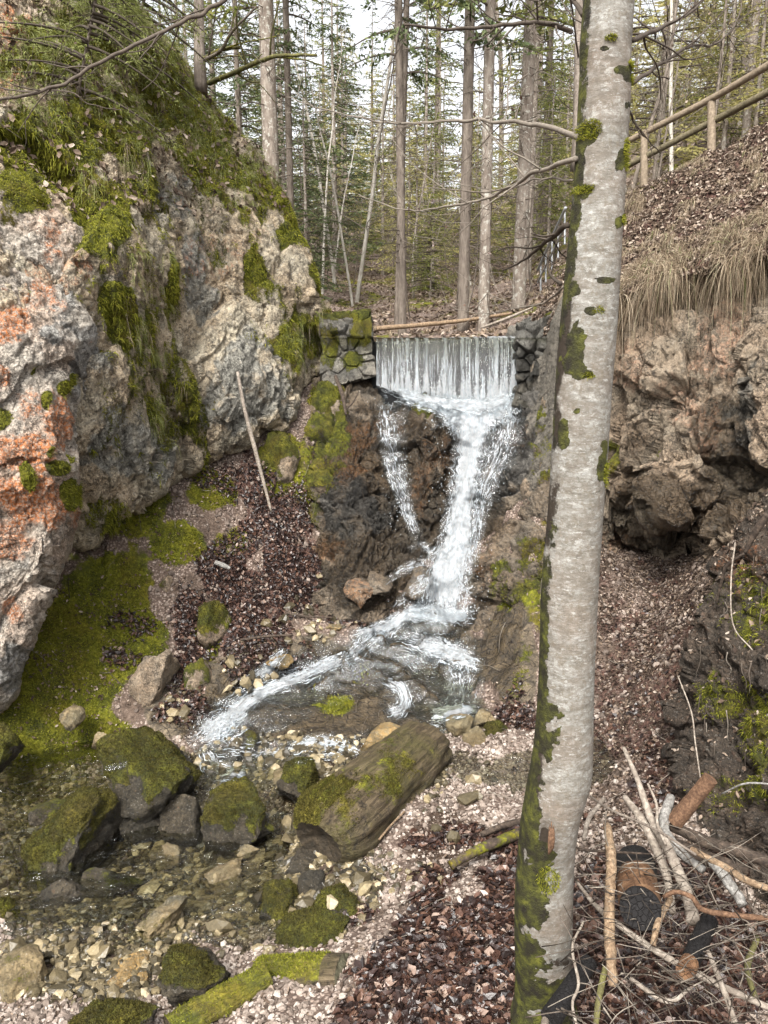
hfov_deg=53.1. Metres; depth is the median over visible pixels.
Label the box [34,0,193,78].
young spruce
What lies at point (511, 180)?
spruce tree
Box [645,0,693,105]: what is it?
spruce tree
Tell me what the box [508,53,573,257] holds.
spruce tree
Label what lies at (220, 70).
spruce tree
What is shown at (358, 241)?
bare tree
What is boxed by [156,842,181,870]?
stone
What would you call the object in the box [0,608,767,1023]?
gravel
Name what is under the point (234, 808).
boulder
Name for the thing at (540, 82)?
spruce tree
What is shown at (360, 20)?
sky
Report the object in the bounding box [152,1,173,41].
spruce tree
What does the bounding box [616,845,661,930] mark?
charred log
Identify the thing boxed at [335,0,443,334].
spruce tree
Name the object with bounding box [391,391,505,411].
foam
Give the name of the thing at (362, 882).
rubble
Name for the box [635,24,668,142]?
spruce tree
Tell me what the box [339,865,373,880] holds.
stone
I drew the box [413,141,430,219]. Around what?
spruce tree
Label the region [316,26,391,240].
spruce tree
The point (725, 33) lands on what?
bare tree
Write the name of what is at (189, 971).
boulder
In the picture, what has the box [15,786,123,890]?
boulder
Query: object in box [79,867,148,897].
stone
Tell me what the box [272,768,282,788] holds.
stone
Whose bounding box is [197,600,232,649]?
boulder
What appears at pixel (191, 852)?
stream water
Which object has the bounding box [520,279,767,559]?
rock face
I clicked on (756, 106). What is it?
spruce tree
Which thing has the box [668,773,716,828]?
split log
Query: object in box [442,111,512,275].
spruce tree
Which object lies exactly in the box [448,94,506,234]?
spruce tree
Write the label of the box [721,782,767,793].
stick
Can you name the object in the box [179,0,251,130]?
spruce tree
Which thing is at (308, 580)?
gravel
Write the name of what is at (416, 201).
spruce tree
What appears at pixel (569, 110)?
spruce tree
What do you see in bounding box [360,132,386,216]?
spruce tree
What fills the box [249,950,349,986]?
mossy timber
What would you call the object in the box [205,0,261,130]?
spruce tree
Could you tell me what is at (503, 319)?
dead branch
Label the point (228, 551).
outcrop
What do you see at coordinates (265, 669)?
rapids
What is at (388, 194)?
spruce tree
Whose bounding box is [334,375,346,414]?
dead branch
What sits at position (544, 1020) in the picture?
stick
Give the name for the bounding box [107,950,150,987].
stone
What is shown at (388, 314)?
leaf litter
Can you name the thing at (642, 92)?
spruce tree
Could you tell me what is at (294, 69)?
spruce tree
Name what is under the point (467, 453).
waterfall
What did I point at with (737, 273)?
dry grass
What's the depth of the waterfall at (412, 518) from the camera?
7.03 m
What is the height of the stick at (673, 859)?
0.300 m
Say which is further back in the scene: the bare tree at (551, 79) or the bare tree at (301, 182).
the bare tree at (301, 182)
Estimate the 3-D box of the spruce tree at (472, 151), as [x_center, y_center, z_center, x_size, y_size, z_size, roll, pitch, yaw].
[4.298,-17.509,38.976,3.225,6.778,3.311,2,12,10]
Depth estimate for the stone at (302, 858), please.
3.96 m
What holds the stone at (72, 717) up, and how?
on the ground at (508, 652)
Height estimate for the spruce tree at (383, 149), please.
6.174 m
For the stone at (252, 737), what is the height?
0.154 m
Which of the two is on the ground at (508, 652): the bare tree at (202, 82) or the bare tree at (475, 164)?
the bare tree at (475, 164)
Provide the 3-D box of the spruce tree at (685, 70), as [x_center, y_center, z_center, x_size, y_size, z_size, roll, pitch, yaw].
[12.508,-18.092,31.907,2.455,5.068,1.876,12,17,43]
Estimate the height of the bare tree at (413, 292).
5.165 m
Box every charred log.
[541,954,596,1023]
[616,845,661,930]
[676,913,718,981]
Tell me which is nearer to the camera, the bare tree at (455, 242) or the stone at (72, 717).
the stone at (72, 717)
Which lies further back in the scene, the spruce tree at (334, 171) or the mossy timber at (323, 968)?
the spruce tree at (334, 171)
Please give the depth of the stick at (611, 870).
2.58 m
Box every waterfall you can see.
[192,341,520,781]
[383,413,414,524]
[401,397,456,426]
[424,395,488,607]
[467,397,510,428]
[471,402,514,551]
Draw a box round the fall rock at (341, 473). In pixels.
[304,376,549,640]
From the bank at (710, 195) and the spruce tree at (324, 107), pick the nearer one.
the bank at (710, 195)
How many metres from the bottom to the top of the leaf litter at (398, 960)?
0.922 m
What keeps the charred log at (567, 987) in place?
on the ground at (508, 652)
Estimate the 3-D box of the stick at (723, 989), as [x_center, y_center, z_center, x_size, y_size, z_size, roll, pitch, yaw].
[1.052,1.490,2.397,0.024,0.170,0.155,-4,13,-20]
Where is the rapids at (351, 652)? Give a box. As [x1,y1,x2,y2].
[350,622,400,656]
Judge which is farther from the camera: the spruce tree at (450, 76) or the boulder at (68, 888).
the spruce tree at (450, 76)
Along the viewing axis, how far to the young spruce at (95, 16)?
5.66 m
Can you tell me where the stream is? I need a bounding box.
[373,337,503,340]
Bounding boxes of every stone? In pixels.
[0,896,29,920]
[0,944,47,1003]
[59,705,85,731]
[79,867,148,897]
[92,732,105,748]
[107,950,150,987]
[135,895,187,938]
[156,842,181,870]
[199,857,242,894]
[215,746,244,764]
[234,844,259,859]
[242,730,259,752]
[266,654,293,669]
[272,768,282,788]
[285,846,317,874]
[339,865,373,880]
[358,722,399,752]
[445,713,473,736]
[462,725,486,745]
[473,708,495,725]
[482,719,508,735]
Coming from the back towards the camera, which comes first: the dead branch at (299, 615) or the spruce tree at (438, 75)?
the spruce tree at (438, 75)
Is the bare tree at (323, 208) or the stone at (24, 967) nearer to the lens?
the stone at (24, 967)
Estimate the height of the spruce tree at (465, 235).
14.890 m
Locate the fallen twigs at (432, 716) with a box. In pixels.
[24,418,766,1022]
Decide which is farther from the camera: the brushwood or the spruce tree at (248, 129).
the spruce tree at (248, 129)
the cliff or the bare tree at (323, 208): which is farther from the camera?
the bare tree at (323, 208)
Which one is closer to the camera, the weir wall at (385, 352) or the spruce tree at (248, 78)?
the weir wall at (385, 352)
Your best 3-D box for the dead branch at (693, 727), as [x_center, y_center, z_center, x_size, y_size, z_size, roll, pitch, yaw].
[1.521,1.051,3.799,0.034,0.308,0.479,1,12,6]
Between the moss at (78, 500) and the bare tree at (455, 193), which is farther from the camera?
the bare tree at (455, 193)
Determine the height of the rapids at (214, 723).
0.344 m
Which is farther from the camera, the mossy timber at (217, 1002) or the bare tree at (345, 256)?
the bare tree at (345, 256)
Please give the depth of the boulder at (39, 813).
4.43 m
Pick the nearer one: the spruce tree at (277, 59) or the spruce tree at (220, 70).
the spruce tree at (220, 70)
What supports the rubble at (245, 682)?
on the ground at (508, 652)
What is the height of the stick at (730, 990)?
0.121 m
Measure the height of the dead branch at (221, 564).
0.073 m
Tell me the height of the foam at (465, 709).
0.153 m
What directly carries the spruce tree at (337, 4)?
on the ground at (508, 652)
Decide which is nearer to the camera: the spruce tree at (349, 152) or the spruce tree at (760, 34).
the spruce tree at (760, 34)
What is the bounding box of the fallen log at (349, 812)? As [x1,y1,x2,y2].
[292,721,451,862]
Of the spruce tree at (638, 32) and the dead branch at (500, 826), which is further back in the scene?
the spruce tree at (638, 32)
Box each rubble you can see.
[0,736,497,997]
[159,573,360,721]
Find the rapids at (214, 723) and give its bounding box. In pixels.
[199,659,341,740]
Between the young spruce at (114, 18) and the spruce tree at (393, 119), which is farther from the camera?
the spruce tree at (393, 119)
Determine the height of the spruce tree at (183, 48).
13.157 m
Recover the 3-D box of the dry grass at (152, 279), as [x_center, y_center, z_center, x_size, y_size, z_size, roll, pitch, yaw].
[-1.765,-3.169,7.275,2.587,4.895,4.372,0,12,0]
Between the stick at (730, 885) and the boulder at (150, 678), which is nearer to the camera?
the stick at (730, 885)
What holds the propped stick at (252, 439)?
on the ground at (508, 652)
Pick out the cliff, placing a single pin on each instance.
(226, 322)
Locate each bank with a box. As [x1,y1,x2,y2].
[535,128,767,335]
[660,490,767,904]
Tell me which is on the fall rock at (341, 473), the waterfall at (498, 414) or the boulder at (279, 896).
the waterfall at (498, 414)
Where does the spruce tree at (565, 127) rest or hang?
on the ground at (508, 652)
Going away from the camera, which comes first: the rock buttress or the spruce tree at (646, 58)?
the rock buttress
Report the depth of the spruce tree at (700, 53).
21.12 m
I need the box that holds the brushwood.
[525,811,767,1023]
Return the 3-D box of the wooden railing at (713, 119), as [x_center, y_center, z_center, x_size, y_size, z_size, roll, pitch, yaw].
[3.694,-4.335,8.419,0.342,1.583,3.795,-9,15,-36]
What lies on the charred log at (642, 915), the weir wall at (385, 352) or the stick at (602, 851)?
the stick at (602, 851)
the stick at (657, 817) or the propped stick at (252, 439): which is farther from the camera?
the propped stick at (252, 439)
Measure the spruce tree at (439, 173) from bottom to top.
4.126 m
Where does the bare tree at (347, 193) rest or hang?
on the ground at (508, 652)
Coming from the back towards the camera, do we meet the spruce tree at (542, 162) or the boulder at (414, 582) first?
the spruce tree at (542, 162)
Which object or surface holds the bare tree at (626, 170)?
on the ground at (508, 652)
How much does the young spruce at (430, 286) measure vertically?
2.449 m
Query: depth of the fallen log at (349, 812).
4.10 m
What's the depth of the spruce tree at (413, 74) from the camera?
11.46 m
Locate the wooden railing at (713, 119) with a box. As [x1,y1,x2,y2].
[627,61,767,186]
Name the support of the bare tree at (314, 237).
on the ground at (508, 652)
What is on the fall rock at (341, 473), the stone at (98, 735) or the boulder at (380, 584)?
the boulder at (380, 584)
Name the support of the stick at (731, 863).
on the brushwood
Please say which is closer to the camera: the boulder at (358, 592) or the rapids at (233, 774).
the rapids at (233, 774)
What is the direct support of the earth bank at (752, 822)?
on the ground at (508, 652)
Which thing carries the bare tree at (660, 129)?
on the ground at (508, 652)
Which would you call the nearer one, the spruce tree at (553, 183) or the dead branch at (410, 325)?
the dead branch at (410, 325)
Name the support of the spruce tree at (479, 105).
on the ground at (508, 652)
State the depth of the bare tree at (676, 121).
18.24 m
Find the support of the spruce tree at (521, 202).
on the ground at (508, 652)
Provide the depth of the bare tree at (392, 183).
28.14 m
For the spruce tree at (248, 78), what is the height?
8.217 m
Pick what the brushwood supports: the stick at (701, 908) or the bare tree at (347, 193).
the stick at (701, 908)
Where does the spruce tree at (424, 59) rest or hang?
on the ground at (508, 652)
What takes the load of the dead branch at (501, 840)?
on the leaf litter at (398, 960)
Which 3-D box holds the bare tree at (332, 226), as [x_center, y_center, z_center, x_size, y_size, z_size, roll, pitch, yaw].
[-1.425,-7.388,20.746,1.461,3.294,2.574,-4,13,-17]
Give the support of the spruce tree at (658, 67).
on the ground at (508, 652)
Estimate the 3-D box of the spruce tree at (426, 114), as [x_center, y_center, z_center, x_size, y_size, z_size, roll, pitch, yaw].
[1.370,-11.755,24.683,4.074,8.411,3.114,7,14,32]
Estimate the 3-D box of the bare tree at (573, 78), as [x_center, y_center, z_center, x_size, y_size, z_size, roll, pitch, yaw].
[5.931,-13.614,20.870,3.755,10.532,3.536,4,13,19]
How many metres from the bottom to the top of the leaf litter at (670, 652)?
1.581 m
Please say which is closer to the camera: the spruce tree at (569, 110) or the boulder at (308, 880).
the boulder at (308, 880)
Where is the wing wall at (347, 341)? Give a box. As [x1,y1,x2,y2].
[318,309,375,385]
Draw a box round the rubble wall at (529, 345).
[505,311,552,408]
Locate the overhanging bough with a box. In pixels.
[0,0,227,147]
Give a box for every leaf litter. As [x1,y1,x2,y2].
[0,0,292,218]
[0,382,767,1023]
[101,450,697,749]
[312,99,767,337]
[325,717,767,1023]
[573,539,767,1023]
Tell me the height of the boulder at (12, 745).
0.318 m
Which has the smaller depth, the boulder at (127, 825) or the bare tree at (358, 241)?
the boulder at (127, 825)
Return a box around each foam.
[357,602,422,633]
[390,681,408,716]
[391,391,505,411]
[408,604,466,622]
[413,636,472,665]
[434,705,474,717]
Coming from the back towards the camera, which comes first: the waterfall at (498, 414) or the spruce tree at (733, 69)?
the spruce tree at (733, 69)
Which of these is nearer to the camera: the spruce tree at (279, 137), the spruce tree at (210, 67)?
the spruce tree at (279, 137)
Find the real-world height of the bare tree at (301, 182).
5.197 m
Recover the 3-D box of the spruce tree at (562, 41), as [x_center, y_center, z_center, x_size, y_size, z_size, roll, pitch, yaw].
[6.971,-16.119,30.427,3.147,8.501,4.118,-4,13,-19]
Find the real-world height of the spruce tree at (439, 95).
8.486 m
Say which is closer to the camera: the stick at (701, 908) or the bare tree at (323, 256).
the stick at (701, 908)
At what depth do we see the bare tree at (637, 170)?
13.50 m
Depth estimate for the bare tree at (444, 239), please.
18.39 m
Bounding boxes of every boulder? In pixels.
[0,722,25,772]
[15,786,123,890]
[27,798,68,825]
[30,874,97,909]
[67,997,158,1023]
[95,725,201,823]
[119,817,162,843]
[157,942,230,1005]
[158,794,202,846]
[199,776,274,856]
[259,878,298,921]
[273,905,349,948]
[276,755,319,801]
[297,869,324,894]
[312,882,359,921]
[325,623,341,630]
[343,578,372,608]
[367,571,392,595]
[403,566,433,602]
[418,612,454,634]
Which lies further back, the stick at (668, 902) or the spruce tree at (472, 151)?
the spruce tree at (472, 151)
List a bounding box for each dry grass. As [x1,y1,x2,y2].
[2,5,324,447]
[614,200,767,388]
[622,136,767,297]
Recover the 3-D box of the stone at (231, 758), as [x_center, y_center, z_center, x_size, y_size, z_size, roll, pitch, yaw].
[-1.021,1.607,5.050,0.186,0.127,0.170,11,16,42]
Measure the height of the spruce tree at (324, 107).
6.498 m
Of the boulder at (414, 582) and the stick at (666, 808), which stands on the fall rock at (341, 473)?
the boulder at (414, 582)
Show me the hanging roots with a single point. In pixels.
(724, 612)
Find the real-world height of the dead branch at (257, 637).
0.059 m
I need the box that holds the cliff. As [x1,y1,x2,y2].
[0,0,330,552]
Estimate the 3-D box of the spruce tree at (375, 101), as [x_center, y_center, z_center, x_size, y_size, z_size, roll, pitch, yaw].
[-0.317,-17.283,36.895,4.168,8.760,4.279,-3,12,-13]
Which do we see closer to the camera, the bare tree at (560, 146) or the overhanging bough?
the overhanging bough
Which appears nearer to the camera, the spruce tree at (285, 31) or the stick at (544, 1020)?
the stick at (544, 1020)
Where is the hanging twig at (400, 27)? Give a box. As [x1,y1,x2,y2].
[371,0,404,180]
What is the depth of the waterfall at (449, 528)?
6.85 m
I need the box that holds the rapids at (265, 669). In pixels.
[255,651,282,675]
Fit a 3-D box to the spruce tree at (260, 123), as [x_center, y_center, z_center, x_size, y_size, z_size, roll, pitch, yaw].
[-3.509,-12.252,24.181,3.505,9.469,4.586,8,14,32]
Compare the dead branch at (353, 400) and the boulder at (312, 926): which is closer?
the boulder at (312, 926)
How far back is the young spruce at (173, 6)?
6.56 m
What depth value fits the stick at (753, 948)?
2.50 m
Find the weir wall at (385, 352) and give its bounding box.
[372,338,512,404]
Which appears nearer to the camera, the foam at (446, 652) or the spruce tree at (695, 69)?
the foam at (446, 652)
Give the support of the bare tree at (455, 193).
on the ground at (508, 652)
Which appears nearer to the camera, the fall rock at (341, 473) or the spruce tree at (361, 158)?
the fall rock at (341, 473)
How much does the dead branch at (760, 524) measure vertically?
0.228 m
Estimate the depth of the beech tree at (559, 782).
2.36 m
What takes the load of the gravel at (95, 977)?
on the ground at (508, 652)
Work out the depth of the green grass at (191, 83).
6.29 m
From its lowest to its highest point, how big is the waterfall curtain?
0.698 m
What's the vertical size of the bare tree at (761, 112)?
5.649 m
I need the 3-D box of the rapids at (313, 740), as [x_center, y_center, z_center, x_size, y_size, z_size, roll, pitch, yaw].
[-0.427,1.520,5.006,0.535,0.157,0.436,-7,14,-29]
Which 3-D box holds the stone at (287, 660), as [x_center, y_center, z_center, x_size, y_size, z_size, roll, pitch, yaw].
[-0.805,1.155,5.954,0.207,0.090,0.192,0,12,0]
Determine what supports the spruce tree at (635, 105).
on the ground at (508, 652)
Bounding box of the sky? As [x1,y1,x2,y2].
[139,0,767,210]
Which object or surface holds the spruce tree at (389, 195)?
on the ground at (508, 652)
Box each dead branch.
[214,560,230,569]
[240,634,291,640]
[286,612,332,617]
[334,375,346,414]
[346,391,358,409]
[376,312,512,330]
[378,811,404,840]
[448,827,519,869]
[480,818,520,836]
[481,307,532,328]
[678,676,700,776]
[716,552,745,603]
[730,543,752,650]
[744,512,767,553]
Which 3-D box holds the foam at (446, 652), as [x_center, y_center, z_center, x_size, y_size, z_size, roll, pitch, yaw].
[0.476,1.087,6.131,0.884,0.190,0.396,8,15,34]
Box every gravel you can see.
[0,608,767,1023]
[0,726,467,1011]
[56,394,733,774]
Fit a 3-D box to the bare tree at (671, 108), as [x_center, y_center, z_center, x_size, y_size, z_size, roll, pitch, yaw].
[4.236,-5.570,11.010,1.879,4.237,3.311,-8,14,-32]
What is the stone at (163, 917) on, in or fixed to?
on the gravel at (95, 977)
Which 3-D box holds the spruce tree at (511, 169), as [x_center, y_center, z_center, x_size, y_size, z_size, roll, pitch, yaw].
[4.013,-10.820,22.454,3.484,7.132,3.393,-5,13,-20]
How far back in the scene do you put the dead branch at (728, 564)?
4.12 m
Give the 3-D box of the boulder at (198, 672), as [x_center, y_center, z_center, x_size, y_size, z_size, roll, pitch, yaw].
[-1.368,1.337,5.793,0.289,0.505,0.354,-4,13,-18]
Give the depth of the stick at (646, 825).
2.78 m
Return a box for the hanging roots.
[636,284,767,778]
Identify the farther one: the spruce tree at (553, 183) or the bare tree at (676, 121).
the spruce tree at (553, 183)
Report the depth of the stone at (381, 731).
5.00 m
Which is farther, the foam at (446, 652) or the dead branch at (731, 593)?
the foam at (446, 652)
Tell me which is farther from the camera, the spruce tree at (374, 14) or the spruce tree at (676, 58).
the spruce tree at (374, 14)
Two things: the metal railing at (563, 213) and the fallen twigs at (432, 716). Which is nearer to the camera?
the fallen twigs at (432, 716)
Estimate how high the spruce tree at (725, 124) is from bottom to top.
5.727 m
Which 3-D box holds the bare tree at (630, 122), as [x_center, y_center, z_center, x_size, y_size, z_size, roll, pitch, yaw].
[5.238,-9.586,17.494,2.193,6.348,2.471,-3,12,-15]
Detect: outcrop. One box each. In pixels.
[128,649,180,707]
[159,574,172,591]
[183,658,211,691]
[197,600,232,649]
[226,543,234,553]
[259,430,300,483]
[310,380,348,420]
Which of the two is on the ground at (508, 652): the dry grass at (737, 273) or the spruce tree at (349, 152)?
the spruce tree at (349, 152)
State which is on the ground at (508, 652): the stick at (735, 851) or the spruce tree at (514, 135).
the spruce tree at (514, 135)
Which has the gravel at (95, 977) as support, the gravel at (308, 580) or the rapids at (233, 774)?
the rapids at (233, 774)
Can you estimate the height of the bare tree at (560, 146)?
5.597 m
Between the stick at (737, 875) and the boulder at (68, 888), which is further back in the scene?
the boulder at (68, 888)
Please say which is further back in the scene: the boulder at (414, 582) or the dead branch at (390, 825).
the boulder at (414, 582)
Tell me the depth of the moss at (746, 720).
3.99 m
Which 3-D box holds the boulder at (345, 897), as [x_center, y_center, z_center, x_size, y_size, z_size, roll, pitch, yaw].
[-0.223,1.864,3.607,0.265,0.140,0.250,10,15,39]
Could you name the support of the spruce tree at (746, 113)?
on the ground at (508, 652)
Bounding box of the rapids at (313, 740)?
[298,736,355,751]
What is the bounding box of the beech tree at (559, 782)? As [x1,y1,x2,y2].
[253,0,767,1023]
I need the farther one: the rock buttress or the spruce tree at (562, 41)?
the spruce tree at (562, 41)
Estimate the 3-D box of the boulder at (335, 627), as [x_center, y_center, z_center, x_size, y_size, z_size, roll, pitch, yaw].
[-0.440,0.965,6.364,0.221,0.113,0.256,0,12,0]
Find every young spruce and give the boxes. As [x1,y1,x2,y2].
[0,0,181,154]
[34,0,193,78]
[50,0,225,124]
[406,202,455,298]
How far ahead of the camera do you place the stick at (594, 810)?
3.10 m
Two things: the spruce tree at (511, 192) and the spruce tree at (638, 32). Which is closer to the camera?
the spruce tree at (511, 192)
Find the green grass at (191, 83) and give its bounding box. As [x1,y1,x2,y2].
[0,0,280,187]
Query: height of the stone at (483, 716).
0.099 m
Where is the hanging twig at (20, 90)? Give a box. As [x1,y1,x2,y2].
[0,22,119,109]
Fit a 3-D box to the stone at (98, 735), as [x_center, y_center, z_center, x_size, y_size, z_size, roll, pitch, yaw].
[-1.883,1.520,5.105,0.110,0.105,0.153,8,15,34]
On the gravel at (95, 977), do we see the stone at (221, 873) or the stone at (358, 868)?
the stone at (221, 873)
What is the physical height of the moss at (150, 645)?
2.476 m
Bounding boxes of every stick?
[236,372,271,511]
[541,1017,548,1023]
[571,921,584,1023]
[575,879,767,1010]
[578,849,650,854]
[582,797,605,840]
[588,794,696,855]
[593,966,606,1023]
[603,823,617,986]
[622,747,699,925]
[622,794,675,914]
[629,977,691,1003]
[647,783,666,845]
[650,896,672,946]
[658,793,705,873]
[662,889,767,921]
[669,823,767,867]
[675,838,748,874]
[690,846,767,891]
[706,950,736,1022]
[708,862,746,907]
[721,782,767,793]
[744,935,759,996]
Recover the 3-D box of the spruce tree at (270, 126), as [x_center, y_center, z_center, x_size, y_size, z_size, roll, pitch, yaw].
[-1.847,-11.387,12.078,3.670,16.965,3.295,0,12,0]
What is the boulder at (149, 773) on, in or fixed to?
on the ground at (508, 652)
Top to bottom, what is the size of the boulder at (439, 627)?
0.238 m
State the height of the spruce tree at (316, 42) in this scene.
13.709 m
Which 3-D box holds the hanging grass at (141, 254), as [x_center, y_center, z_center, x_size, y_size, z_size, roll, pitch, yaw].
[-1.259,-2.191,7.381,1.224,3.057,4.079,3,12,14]
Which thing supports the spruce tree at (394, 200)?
on the ground at (508, 652)
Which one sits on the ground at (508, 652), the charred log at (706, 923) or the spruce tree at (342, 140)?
the spruce tree at (342, 140)
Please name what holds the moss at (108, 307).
on the cliff
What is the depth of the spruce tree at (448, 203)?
22.54 m
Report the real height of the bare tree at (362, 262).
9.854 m
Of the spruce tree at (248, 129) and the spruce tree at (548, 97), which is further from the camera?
the spruce tree at (248, 129)
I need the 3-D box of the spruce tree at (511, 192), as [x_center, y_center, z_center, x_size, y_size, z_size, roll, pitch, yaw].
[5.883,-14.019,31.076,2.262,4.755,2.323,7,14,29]
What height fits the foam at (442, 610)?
0.242 m
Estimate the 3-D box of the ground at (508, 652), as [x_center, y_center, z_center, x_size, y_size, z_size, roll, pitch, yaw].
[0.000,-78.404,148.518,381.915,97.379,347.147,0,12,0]
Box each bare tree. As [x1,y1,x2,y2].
[144,0,335,102]
[254,0,350,286]
[279,0,443,301]
[280,89,338,257]
[291,13,366,305]
[301,204,328,274]
[303,36,366,293]
[311,177,353,283]
[325,89,377,280]
[342,188,388,288]
[368,153,445,319]
[374,68,455,298]
[377,128,396,233]
[382,0,582,171]
[408,191,458,286]
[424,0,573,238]
[424,140,513,304]
[431,166,498,308]
[439,124,476,285]
[475,3,698,220]
[495,110,568,291]
[535,85,662,192]
[537,51,572,199]
[547,4,657,189]
[559,5,667,158]
[625,0,726,192]
[631,0,744,188]
[632,0,729,179]
[632,0,767,171]
[632,50,704,166]
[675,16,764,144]
[677,1,756,127]
[681,0,767,129]
[705,0,761,82]
[723,0,766,115]
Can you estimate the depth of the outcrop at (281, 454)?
7.07 m
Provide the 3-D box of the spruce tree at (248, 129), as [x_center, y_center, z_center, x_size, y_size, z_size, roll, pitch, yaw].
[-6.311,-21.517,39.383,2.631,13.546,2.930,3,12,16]
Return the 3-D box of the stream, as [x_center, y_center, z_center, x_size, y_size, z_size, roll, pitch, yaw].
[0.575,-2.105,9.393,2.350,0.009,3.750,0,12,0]
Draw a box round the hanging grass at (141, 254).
[70,133,324,461]
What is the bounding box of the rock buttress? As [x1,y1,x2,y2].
[0,168,99,713]
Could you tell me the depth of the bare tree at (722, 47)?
13.70 m
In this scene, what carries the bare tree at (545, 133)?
on the ground at (508, 652)
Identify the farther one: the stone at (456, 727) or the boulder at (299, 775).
the stone at (456, 727)
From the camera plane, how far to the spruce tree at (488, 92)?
10.43 m
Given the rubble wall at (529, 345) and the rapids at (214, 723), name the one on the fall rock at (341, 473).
the rubble wall at (529, 345)
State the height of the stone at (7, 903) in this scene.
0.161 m
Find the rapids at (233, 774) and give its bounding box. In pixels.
[202,753,245,775]
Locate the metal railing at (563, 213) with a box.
[536,206,566,292]
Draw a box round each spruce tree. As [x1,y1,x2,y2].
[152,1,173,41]
[153,0,209,86]
[163,0,207,68]
[170,0,256,138]
[176,0,343,244]
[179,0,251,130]
[190,0,315,252]
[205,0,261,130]
[213,2,299,207]
[230,0,335,246]
[239,0,325,233]
[241,11,285,151]
[247,6,341,281]
[252,0,302,211]
[279,7,352,250]
[279,62,356,300]
[292,0,392,273]
[293,114,313,215]
[294,69,369,265]
[298,4,386,260]
[302,0,340,212]
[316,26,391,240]
[318,0,362,218]
[330,81,372,231]
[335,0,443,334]
[339,51,406,236]
[339,69,415,274]
[350,120,374,210]
[350,125,368,196]
[353,22,443,248]
[356,5,390,206]
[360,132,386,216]
[364,92,454,278]
[366,0,453,324]
[371,120,453,290]
[373,139,396,242]
[375,8,478,258]
[376,152,406,248]
[384,12,498,260]
[393,0,478,243]
[402,0,563,332]
[406,4,455,225]
[406,133,458,290]
[412,92,453,217]
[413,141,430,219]
[415,59,473,235]
[422,0,546,331]
[429,89,504,264]
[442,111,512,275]
[446,67,513,264]
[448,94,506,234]
[449,0,574,307]
[455,94,495,216]
[456,26,568,252]
[472,0,573,256]
[493,0,573,244]
[494,1,573,278]
[495,0,574,257]
[495,48,542,199]
[495,102,518,180]
[499,142,518,227]
[503,149,541,216]
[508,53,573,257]
[516,0,574,205]
[538,82,570,237]
[539,36,573,206]
[549,0,767,186]
[553,1,687,160]
[554,38,573,182]
[554,62,573,175]
[629,4,650,144]
[631,0,668,128]
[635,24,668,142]
[639,0,767,141]
[642,0,688,132]
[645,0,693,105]
[654,0,733,153]
[659,0,767,149]
[673,0,767,118]
[673,14,697,129]
[673,15,703,126]
[686,4,715,95]
[704,0,767,137]
[714,0,767,106]
[724,0,767,138]
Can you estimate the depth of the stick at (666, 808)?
2.97 m
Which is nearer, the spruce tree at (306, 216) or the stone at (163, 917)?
the stone at (163, 917)
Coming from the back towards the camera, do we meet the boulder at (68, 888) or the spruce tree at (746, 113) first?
the spruce tree at (746, 113)
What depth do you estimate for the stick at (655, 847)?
2.92 m
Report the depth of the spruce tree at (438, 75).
29.81 m
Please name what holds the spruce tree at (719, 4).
on the ground at (508, 652)
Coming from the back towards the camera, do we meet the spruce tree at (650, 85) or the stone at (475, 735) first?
the spruce tree at (650, 85)
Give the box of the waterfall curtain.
[376,336,517,400]
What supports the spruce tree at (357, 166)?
on the ground at (508, 652)
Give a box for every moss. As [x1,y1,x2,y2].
[0,0,331,540]
[0,166,84,511]
[0,384,545,770]
[683,563,767,816]
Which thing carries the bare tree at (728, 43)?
on the ground at (508, 652)
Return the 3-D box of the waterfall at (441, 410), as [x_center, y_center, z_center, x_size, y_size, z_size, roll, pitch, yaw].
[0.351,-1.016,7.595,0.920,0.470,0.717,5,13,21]
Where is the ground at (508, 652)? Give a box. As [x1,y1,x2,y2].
[0,80,767,1023]
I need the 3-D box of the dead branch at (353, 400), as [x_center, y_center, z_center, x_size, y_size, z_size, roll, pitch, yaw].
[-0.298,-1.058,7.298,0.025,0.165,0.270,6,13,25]
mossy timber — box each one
[163,964,272,1023]
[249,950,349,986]
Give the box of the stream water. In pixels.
[0,667,613,983]
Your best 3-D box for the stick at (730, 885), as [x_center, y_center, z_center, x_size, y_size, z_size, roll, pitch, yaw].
[1.198,1.293,2.675,0.042,0.077,0.177,-3,12,-14]
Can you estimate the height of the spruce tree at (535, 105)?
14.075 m
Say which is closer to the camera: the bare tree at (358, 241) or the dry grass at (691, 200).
the dry grass at (691, 200)
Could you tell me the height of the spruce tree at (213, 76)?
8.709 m
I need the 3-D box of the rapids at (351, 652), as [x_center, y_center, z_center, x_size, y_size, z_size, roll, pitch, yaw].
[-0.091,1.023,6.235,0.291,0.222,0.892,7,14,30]
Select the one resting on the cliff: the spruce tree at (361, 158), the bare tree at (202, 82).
the bare tree at (202, 82)

